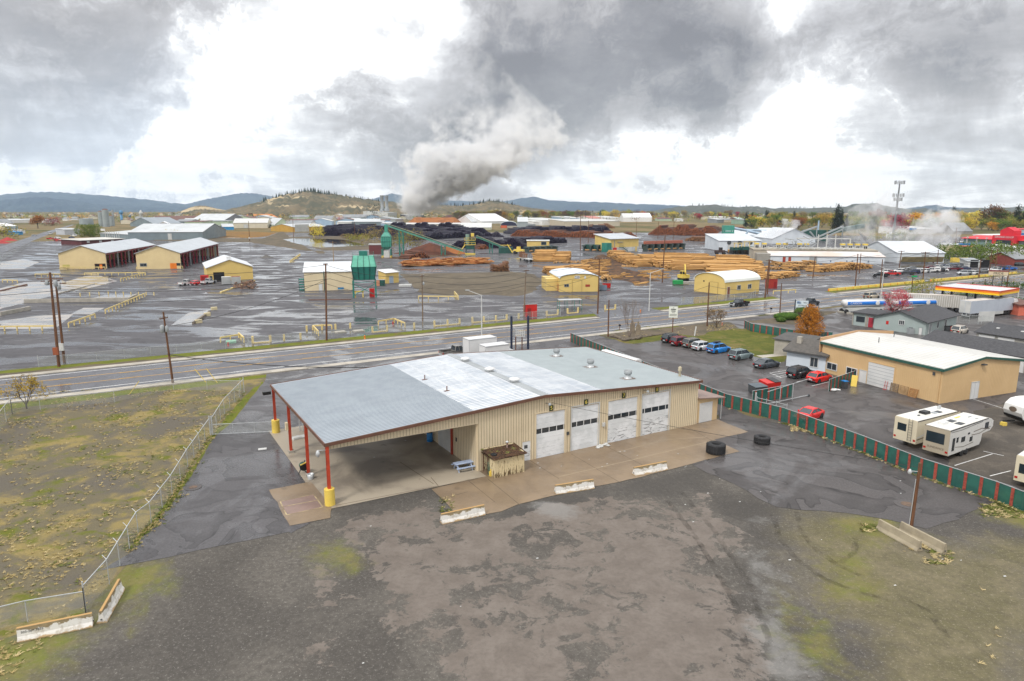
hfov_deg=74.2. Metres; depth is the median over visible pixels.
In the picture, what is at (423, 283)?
utility pole
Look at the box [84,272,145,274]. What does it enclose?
guard rail
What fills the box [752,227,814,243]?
mill hall
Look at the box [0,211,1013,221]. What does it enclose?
woods
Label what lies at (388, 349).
road marking
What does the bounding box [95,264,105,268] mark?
door
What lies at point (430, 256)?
bark spill
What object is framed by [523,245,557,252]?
sorting line
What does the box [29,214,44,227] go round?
autumn tree
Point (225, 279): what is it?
container
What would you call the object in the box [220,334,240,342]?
guard rail
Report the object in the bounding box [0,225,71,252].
country road
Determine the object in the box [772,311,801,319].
clipped hedge
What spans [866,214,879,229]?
autumn tree
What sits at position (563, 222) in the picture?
building
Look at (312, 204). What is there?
hill
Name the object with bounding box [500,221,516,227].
arch shelter
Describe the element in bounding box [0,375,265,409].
front grass
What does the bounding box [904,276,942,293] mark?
tree
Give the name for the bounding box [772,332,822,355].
annex
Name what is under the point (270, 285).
cable
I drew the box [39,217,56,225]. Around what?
bush
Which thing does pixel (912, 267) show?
parked car
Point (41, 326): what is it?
guard rail
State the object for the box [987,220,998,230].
autumn tree
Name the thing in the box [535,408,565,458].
roller door
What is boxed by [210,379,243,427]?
chain link fence
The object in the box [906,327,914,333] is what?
condenser
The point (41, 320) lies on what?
concrete foundation
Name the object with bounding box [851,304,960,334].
office
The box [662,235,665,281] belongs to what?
utility pole
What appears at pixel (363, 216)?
industrial shed
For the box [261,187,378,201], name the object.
crest trees
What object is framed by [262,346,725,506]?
workshop building
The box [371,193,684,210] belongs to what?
mountain
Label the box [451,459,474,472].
picnic table
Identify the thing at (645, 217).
building
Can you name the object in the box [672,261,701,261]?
peeled log
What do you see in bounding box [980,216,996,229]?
autumn tree
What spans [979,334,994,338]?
roller door
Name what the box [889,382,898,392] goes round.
wooden pallet
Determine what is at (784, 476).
asphalt pavement
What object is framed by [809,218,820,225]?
autumn tree
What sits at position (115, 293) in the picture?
guard rail
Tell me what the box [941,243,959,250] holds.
building
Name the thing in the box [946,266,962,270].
pickup truck
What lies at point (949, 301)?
semi trailer
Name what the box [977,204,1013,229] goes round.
autumn tree
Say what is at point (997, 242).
thicket
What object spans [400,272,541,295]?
dirt field
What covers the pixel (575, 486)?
concrete barrier
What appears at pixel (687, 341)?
parked car
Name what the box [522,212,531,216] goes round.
autumn tree
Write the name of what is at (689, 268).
peeled log
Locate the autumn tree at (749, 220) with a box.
[745,216,760,228]
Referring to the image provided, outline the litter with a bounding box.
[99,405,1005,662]
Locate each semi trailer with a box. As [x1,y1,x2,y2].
[890,292,966,312]
[959,296,1013,317]
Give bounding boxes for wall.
[0,284,27,290]
[0,306,30,315]
[24,297,129,302]
[58,283,94,293]
[192,311,210,323]
[309,299,350,299]
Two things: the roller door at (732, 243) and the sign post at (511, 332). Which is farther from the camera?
the roller door at (732, 243)
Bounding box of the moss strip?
[134,382,262,543]
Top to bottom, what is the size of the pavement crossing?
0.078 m
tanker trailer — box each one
[839,298,886,312]
[890,298,936,310]
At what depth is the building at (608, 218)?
1434.65 m
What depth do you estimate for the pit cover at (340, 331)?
138.31 m
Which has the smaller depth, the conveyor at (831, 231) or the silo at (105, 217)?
the conveyor at (831, 231)
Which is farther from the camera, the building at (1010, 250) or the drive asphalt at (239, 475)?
the building at (1010, 250)
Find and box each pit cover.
[226,340,235,343]
[334,330,346,333]
[352,329,364,332]
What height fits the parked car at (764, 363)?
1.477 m
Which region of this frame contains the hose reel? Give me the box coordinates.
[298,460,306,473]
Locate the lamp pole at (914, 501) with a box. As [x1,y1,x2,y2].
[907,462,921,525]
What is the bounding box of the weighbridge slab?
[269,482,331,525]
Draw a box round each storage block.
[921,330,1023,372]
[974,322,1023,342]
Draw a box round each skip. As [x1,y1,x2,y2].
[599,285,606,289]
[602,282,610,287]
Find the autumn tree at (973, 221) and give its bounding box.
[965,218,981,229]
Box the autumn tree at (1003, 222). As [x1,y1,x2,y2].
[990,219,1008,230]
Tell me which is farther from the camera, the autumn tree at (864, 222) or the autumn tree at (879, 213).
the autumn tree at (879, 213)
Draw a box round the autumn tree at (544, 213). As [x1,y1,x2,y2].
[541,211,549,217]
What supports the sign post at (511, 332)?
on the drive asphalt at (239, 475)
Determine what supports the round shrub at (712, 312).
on the lawn at (755, 343)
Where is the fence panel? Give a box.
[978,311,994,321]
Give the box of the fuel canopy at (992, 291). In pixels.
[935,283,1019,298]
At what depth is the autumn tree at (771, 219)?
838.93 m
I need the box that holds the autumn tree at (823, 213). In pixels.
[817,212,833,223]
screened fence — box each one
[570,333,784,421]
[744,320,832,336]
[752,384,791,401]
[784,408,1023,510]
[828,371,854,390]
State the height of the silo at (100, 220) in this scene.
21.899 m
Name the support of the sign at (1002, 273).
on the asphalt at (867, 410)
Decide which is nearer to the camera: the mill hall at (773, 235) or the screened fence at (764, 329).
the screened fence at (764, 329)
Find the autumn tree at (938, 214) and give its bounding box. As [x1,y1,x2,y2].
[932,212,942,218]
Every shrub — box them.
[705,306,727,326]
[972,272,998,283]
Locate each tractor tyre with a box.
[706,441,725,454]
[753,434,770,444]
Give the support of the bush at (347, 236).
on the pond bank
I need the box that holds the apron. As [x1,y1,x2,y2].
[432,419,747,513]
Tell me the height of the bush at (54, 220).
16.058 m
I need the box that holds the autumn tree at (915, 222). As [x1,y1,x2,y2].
[911,219,922,226]
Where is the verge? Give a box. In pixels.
[0,272,1023,373]
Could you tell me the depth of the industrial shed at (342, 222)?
903.71 m
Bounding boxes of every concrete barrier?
[16,612,93,642]
[96,579,124,623]
[440,504,485,524]
[554,479,594,494]
[632,461,667,475]
[876,519,922,551]
[899,521,947,554]
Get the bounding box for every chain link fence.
[0,396,12,421]
[0,587,86,621]
[10,380,240,412]
[37,337,248,365]
[81,416,209,611]
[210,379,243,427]
[247,308,560,345]
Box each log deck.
[308,223,421,236]
[390,222,489,240]
[399,251,429,258]
[451,230,566,247]
[475,244,490,248]
[489,260,509,271]
[503,225,612,233]
[510,229,636,237]
[589,223,614,227]
[648,224,721,235]
[685,236,704,240]
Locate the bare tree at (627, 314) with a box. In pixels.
[617,298,645,336]
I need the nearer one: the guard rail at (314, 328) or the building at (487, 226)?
the guard rail at (314, 328)
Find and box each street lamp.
[465,290,482,334]
[648,269,661,310]
[873,264,883,297]
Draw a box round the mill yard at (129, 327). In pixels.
[0,233,1023,370]
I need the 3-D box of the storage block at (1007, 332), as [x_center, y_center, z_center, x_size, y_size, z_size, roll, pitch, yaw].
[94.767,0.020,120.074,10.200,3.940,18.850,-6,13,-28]
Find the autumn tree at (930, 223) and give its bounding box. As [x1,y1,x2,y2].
[924,220,940,227]
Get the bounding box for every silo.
[97,211,102,226]
[101,209,109,226]
[109,215,113,225]
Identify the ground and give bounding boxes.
[0,211,1020,417]
[585,254,659,282]
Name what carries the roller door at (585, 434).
in the workshop building at (465, 406)
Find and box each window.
[809,357,818,367]
[826,362,837,371]
[846,366,857,374]
[897,422,906,430]
[898,320,904,324]
[926,430,944,444]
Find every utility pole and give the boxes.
[37,272,62,366]
[49,281,65,361]
[159,312,173,382]
[323,263,327,340]
[420,275,424,325]
[523,269,528,316]
[580,215,580,249]
[593,258,605,313]
[601,300,608,336]
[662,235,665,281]
[706,282,709,325]
[764,259,772,297]
[767,261,769,293]
[779,283,781,312]
[855,254,857,285]
[880,259,882,287]
[921,252,929,279]
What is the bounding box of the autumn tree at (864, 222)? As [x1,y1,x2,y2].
[853,218,868,230]
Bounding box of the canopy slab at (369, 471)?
[270,426,485,508]
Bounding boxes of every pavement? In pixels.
[0,317,599,378]
[0,366,308,404]
[623,315,757,331]
[660,299,782,311]
[765,310,793,314]
[838,274,1023,293]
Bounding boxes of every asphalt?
[102,335,717,569]
[572,286,1023,490]
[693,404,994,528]
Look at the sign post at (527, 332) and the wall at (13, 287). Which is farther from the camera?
the wall at (13, 287)
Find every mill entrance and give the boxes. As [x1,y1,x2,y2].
[588,305,663,317]
[760,288,837,299]
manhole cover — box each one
[184,484,201,490]
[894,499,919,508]
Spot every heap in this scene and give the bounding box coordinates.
[2,237,17,240]
[233,280,257,288]
[394,243,453,254]
[407,217,461,222]
[443,247,464,253]
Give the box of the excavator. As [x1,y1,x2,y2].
[677,264,689,280]
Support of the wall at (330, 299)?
on the mill yard at (129, 327)
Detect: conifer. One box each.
[743,211,749,226]
[829,203,844,228]
[837,208,845,226]
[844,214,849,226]
[1010,203,1022,227]
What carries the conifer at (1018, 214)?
on the ground at (642, 227)
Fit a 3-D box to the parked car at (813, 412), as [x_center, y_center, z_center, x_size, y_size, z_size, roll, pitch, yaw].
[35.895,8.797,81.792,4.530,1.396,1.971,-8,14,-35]
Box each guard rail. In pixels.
[0,325,53,330]
[68,313,95,327]
[79,291,154,295]
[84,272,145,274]
[104,293,144,313]
[120,272,144,281]
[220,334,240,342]
[312,325,318,335]
[378,318,393,325]
[394,318,405,326]
[418,295,458,299]
[773,289,795,293]
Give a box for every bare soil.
[600,322,737,339]
[748,311,836,324]
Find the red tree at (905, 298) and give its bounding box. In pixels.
[881,288,913,311]
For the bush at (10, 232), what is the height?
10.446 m
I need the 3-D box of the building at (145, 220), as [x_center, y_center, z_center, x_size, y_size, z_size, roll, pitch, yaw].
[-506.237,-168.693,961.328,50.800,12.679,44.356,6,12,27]
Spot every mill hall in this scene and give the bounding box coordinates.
[717,230,756,235]
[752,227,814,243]
[860,241,945,262]
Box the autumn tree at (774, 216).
[770,214,781,224]
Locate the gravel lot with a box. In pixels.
[0,418,1023,680]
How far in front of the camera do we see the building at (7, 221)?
943.14 m
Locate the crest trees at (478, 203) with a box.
[439,199,512,205]
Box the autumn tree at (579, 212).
[573,209,583,216]
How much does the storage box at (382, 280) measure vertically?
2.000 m
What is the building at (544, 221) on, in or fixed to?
on the ground at (642, 227)
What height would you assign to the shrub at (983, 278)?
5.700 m
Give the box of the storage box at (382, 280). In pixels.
[380,279,384,285]
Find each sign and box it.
[513,329,524,349]
[668,306,677,331]
[794,299,809,309]
[988,270,1008,286]
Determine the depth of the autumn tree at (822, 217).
887.73 m
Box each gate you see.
[209,416,271,434]
[755,393,786,405]
[767,378,810,403]
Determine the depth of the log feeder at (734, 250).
377.64 m
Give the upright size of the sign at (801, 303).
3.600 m
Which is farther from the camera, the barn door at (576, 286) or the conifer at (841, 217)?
the conifer at (841, 217)
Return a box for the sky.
[0,0,1023,208]
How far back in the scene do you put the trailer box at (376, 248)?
358.10 m
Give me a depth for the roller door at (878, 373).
95.89 m
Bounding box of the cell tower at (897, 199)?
[891,180,904,238]
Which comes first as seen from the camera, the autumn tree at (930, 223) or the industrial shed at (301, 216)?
the autumn tree at (930, 223)
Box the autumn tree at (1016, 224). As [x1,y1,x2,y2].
[1009,220,1021,227]
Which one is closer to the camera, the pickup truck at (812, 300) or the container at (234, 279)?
the pickup truck at (812, 300)
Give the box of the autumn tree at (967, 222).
[955,219,970,224]
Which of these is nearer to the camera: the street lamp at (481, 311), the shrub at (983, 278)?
the street lamp at (481, 311)
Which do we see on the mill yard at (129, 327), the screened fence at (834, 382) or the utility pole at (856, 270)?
the utility pole at (856, 270)
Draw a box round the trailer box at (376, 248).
[369,244,384,254]
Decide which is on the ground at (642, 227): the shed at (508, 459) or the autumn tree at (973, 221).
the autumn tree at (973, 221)
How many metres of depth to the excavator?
237.54 m
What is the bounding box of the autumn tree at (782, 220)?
[778,217,790,226]
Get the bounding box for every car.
[190,280,201,284]
[661,332,677,343]
[669,335,686,346]
[681,337,699,348]
[691,340,708,350]
[706,340,730,353]
[728,348,753,360]
[753,357,780,368]
[786,365,812,378]
[798,406,824,417]
[806,370,832,383]
[863,291,879,298]
[894,268,905,271]
[905,266,918,269]
[910,269,920,273]
[950,324,968,333]
[956,270,972,274]
[1014,262,1023,265]
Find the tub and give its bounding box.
[307,473,313,479]
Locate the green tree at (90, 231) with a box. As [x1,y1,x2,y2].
[73,223,103,236]
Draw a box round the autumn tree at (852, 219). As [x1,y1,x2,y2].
[848,216,860,224]
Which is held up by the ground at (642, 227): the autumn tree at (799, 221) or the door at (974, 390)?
the autumn tree at (799, 221)
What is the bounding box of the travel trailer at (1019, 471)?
[1013,450,1023,482]
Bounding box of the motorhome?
[893,405,960,443]
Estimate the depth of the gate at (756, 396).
83.64 m
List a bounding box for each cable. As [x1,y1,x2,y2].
[0,270,601,295]
[7,260,596,277]
[55,275,593,302]
[74,265,598,289]
[167,354,366,367]
[168,281,321,326]
[530,275,778,302]
[555,403,914,466]
[776,257,988,271]
[777,253,1008,267]
[815,250,991,259]
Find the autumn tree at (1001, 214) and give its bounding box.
[980,208,1017,226]
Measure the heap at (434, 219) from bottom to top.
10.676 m
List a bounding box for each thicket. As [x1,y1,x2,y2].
[937,241,1023,259]
[939,245,992,258]
[940,239,1023,258]
[942,246,1022,259]
[962,242,1023,263]
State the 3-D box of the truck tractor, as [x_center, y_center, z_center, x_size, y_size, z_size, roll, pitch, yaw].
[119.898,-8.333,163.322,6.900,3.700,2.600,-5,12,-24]
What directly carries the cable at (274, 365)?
attached to the utility pole at (164, 328)
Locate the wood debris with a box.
[580,259,670,284]
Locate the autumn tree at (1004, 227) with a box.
[995,218,1012,229]
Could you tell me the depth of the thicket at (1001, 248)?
307.89 m
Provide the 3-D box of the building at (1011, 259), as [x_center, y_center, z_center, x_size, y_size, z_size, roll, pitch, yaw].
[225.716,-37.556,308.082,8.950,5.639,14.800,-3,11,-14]
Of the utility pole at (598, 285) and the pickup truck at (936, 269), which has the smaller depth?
the utility pole at (598, 285)
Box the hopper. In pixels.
[351,251,376,297]
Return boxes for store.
[963,227,1023,245]
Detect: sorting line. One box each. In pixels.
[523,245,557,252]
[582,244,601,250]
[642,240,685,250]
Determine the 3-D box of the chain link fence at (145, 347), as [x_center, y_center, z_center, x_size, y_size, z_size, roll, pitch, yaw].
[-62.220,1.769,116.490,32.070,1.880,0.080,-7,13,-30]
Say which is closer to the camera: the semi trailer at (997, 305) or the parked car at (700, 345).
the parked car at (700, 345)
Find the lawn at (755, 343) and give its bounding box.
[603,326,786,361]
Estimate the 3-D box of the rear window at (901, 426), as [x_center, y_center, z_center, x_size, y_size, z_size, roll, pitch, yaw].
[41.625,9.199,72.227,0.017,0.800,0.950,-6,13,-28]
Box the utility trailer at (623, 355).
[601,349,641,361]
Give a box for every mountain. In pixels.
[0,192,230,210]
[0,197,177,211]
[187,193,272,208]
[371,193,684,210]
[905,205,964,209]
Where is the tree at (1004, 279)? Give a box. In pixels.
[977,269,1023,284]
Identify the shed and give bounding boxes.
[56,238,154,268]
[134,237,218,268]
[177,219,196,222]
[185,220,212,222]
[213,220,233,225]
[233,218,270,227]
[241,215,256,217]
[287,220,316,223]
[292,215,309,218]
[314,218,333,225]
[335,218,353,223]
[337,221,351,223]
[342,214,366,218]
[352,220,385,224]
[367,215,379,218]
[481,441,526,477]
[765,279,777,288]
[959,258,989,267]
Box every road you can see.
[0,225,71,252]
[0,276,1023,400]
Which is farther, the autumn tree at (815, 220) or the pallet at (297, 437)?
the autumn tree at (815, 220)
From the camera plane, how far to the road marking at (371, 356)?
112.72 m
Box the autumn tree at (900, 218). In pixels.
[886,213,913,229]
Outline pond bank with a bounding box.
[279,236,394,250]
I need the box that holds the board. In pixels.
[851,375,857,386]
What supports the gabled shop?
on the mill yard at (129, 327)
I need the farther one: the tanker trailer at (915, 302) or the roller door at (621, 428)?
the tanker trailer at (915, 302)
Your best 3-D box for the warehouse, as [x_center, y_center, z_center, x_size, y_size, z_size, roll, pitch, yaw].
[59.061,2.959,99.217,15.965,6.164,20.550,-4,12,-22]
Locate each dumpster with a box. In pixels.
[748,382,767,392]
[759,377,780,387]
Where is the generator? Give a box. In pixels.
[672,280,693,283]
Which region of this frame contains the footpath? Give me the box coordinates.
[757,354,783,357]
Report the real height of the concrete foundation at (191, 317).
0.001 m
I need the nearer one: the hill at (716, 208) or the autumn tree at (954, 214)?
the autumn tree at (954, 214)
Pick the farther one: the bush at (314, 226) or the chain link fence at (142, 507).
the bush at (314, 226)
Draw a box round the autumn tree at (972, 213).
[967,211,982,217]
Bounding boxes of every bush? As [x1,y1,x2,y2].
[0,222,28,237]
[0,228,22,236]
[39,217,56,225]
[42,217,62,223]
[308,223,322,235]
[310,227,324,236]
[340,233,354,238]
[344,233,368,240]
[355,224,390,243]
[366,203,384,218]
[392,228,422,246]
[402,230,425,246]
[853,229,904,240]
[887,231,917,240]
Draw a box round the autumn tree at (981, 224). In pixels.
[977,217,986,228]
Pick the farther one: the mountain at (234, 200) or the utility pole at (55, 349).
the mountain at (234, 200)
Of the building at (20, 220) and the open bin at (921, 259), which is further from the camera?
the building at (20, 220)
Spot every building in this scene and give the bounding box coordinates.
[0,219,14,224]
[0,223,17,228]
[8,219,31,222]
[8,231,22,234]
[55,228,79,234]
[61,237,124,244]
[100,229,129,239]
[128,223,225,239]
[130,217,180,226]
[153,216,196,219]
[195,214,241,219]
[221,224,233,229]
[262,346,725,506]
[270,218,288,227]
[270,223,324,231]
[303,261,352,290]
[314,216,336,223]
[363,195,396,217]
[379,216,403,221]
[400,214,423,218]
[406,223,460,225]
[458,213,507,223]
[461,216,476,222]
[461,223,491,229]
[517,217,527,226]
[528,218,549,224]
[528,220,538,224]
[548,219,619,225]
[551,216,578,218]
[576,216,600,218]
[596,216,618,219]
[619,213,634,221]
[633,213,651,221]
[655,218,671,220]
[705,234,761,250]
[708,216,728,218]
[708,218,723,222]
[731,219,748,223]
[878,226,936,233]
[886,232,903,237]
[937,222,972,233]
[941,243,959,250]
[959,243,971,250]
[986,252,1023,265]
[992,244,1023,253]
[1010,297,1023,315]
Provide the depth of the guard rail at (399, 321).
147.05 m
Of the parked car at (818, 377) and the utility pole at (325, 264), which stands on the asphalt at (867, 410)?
the parked car at (818, 377)
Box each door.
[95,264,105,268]
[170,263,176,268]
[213,272,223,280]
[294,224,308,231]
[389,276,393,282]
[438,429,450,452]
[522,441,529,460]
[527,308,530,316]
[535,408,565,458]
[570,402,599,450]
[572,280,581,291]
[606,395,638,442]
[640,389,670,435]
[709,281,717,293]
[728,242,747,248]
[809,256,816,262]
[858,369,867,383]
[866,361,895,390]
[918,327,922,334]
[951,438,955,450]
[969,381,979,398]
[970,260,978,266]
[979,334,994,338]
[981,260,989,267]
[998,337,1014,341]
[1019,361,1023,372]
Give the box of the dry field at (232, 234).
[221,231,274,237]
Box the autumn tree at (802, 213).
[799,211,808,216]
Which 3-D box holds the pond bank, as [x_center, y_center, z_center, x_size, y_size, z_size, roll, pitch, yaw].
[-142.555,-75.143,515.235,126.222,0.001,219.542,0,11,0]
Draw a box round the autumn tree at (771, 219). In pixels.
[764,217,777,226]
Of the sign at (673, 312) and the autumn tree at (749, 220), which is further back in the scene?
the autumn tree at (749, 220)
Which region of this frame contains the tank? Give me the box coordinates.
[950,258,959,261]
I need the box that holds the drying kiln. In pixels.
[755,251,885,263]
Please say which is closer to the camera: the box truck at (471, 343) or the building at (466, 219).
the box truck at (471, 343)
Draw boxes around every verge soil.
[0,356,178,375]
[179,316,597,357]
[656,304,717,309]
[837,273,1023,292]
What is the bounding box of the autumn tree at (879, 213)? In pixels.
[867,207,888,225]
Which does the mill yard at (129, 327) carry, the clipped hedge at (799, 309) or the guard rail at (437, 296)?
the guard rail at (437, 296)
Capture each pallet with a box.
[292,434,304,440]
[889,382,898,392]
[899,385,908,395]
[907,388,918,397]
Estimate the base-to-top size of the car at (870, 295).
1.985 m
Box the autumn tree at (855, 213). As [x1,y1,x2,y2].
[846,211,859,217]
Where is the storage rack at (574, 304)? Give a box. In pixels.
[557,298,581,310]
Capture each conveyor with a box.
[385,223,462,255]
[476,235,504,252]
[801,226,817,241]
[816,226,843,239]
[819,229,842,241]
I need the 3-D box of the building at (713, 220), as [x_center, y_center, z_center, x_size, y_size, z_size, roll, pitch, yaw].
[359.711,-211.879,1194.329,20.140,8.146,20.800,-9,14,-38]
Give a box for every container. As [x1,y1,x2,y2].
[200,275,208,280]
[221,276,230,283]
[231,276,240,283]
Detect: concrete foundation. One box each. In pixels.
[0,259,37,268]
[0,280,69,308]
[0,314,72,328]
[66,274,115,291]
[72,308,102,313]
[95,295,131,297]
[172,310,208,324]
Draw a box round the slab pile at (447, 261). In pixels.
[398,257,493,265]
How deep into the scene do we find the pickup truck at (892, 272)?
256.69 m
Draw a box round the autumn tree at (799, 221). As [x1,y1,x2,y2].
[791,217,807,228]
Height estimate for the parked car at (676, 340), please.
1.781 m
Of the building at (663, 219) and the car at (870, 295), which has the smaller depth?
the car at (870, 295)
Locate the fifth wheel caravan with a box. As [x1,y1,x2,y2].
[922,412,993,455]
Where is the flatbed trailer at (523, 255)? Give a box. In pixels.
[519,251,532,261]
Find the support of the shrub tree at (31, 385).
on the weedy field at (119, 492)
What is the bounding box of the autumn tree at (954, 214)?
[941,209,963,217]
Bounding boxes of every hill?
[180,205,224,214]
[222,190,451,216]
[436,201,555,214]
[646,203,945,214]
[937,207,1023,212]
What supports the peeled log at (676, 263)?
on the peeled log
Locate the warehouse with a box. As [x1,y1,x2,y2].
[819,330,1023,403]
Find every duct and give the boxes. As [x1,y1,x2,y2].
[734,227,759,233]
[748,229,767,230]
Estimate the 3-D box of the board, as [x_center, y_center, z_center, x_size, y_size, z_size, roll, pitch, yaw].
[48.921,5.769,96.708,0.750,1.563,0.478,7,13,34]
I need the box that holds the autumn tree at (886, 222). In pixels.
[880,219,892,226]
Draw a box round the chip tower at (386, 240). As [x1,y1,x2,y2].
[381,225,393,257]
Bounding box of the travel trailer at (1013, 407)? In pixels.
[1000,395,1023,425]
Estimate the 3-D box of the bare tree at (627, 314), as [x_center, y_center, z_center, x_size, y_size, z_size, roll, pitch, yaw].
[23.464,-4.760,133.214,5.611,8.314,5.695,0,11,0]
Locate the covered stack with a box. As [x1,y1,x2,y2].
[399,284,411,286]
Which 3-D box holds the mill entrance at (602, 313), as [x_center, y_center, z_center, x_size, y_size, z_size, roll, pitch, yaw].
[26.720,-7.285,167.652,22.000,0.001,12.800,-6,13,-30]
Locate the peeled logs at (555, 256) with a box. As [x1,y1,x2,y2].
[531,249,872,279]
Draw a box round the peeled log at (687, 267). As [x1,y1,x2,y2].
[674,266,701,267]
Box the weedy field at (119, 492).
[0,374,264,639]
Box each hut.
[378,269,399,283]
[542,268,597,291]
[694,270,760,294]
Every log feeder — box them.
[729,243,742,253]
[739,241,755,253]
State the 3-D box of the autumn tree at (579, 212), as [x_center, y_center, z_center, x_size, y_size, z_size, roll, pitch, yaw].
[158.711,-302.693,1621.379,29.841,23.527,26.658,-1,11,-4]
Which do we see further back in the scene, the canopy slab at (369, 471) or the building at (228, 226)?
the building at (228, 226)
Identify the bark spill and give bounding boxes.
[390,254,461,258]
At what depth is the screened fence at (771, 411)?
85.21 m
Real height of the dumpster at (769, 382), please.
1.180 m
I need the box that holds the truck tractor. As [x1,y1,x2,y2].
[1003,298,1017,314]
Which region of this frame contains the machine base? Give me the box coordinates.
[499,244,512,252]
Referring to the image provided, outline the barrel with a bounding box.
[427,432,432,441]
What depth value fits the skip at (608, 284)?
216.42 m
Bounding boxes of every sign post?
[510,316,512,348]
[527,316,528,348]
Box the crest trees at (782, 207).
[692,201,872,208]
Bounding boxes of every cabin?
[523,304,536,316]
[526,240,549,246]
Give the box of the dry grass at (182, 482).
[0,324,1023,678]
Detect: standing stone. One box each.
[630,321,634,332]
[635,321,640,335]
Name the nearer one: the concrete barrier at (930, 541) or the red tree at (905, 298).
the concrete barrier at (930, 541)
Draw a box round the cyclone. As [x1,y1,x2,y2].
[119,210,122,219]
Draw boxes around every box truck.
[463,335,496,352]
[479,341,512,351]
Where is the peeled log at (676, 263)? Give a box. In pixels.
[667,263,685,264]
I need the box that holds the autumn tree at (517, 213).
[511,210,519,217]
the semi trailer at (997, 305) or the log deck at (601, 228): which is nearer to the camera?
the semi trailer at (997, 305)
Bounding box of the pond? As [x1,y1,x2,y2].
[283,238,364,247]
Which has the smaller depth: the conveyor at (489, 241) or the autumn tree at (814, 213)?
the conveyor at (489, 241)
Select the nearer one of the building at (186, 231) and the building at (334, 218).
the building at (186, 231)
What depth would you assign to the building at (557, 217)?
1471.55 m
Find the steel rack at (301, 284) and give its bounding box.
[298,278,304,290]
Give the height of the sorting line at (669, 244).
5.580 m
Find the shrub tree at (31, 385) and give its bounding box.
[0,374,48,408]
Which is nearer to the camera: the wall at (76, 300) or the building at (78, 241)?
the wall at (76, 300)
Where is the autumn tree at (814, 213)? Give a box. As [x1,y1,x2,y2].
[808,211,818,218]
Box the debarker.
[458,233,475,254]
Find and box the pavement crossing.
[307,330,626,368]
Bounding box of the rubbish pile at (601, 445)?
[596,443,609,447]
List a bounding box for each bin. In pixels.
[79,218,93,224]
[722,225,734,233]
[840,380,848,388]
[899,257,943,261]
[944,326,950,331]
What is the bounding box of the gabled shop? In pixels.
[202,255,253,280]
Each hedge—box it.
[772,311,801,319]
[776,317,785,321]
[794,307,807,314]
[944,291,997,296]
[970,281,1023,288]
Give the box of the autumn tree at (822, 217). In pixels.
[813,213,832,226]
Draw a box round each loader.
[511,247,524,253]
[714,247,728,254]
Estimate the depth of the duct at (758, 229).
536.83 m
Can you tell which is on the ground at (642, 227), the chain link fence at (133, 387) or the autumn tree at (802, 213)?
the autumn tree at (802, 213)
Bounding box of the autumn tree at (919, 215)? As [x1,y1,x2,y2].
[907,211,928,223]
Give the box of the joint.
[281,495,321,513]
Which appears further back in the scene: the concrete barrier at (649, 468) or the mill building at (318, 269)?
the mill building at (318, 269)
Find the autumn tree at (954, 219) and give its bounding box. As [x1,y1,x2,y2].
[950,217,965,221]
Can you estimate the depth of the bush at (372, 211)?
1127.45 m
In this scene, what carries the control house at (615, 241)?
on the mill yard at (129, 327)
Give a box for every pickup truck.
[177,279,190,285]
[200,278,216,283]
[438,344,462,354]
[728,298,749,306]
[805,297,819,305]
[871,271,889,276]
[884,270,900,275]
[900,270,915,274]
[929,267,940,271]
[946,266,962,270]
[1002,265,1017,269]
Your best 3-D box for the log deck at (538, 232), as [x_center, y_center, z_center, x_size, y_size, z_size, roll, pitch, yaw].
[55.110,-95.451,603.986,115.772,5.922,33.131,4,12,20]
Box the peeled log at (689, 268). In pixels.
[673,268,704,268]
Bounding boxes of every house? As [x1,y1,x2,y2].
[120,219,133,223]
[594,233,640,251]
[782,336,829,371]
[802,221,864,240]
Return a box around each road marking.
[0,283,1020,398]
[2,280,1023,391]
[5,276,1018,379]
[5,278,1018,384]
[49,280,1000,380]
[53,282,1003,385]
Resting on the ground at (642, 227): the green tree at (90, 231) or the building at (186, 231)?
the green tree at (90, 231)
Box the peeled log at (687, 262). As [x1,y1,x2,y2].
[672,262,701,263]
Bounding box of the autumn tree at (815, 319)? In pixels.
[795,304,826,335]
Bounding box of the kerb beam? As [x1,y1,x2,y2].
[434,323,459,326]
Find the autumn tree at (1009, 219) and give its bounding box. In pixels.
[999,215,1015,227]

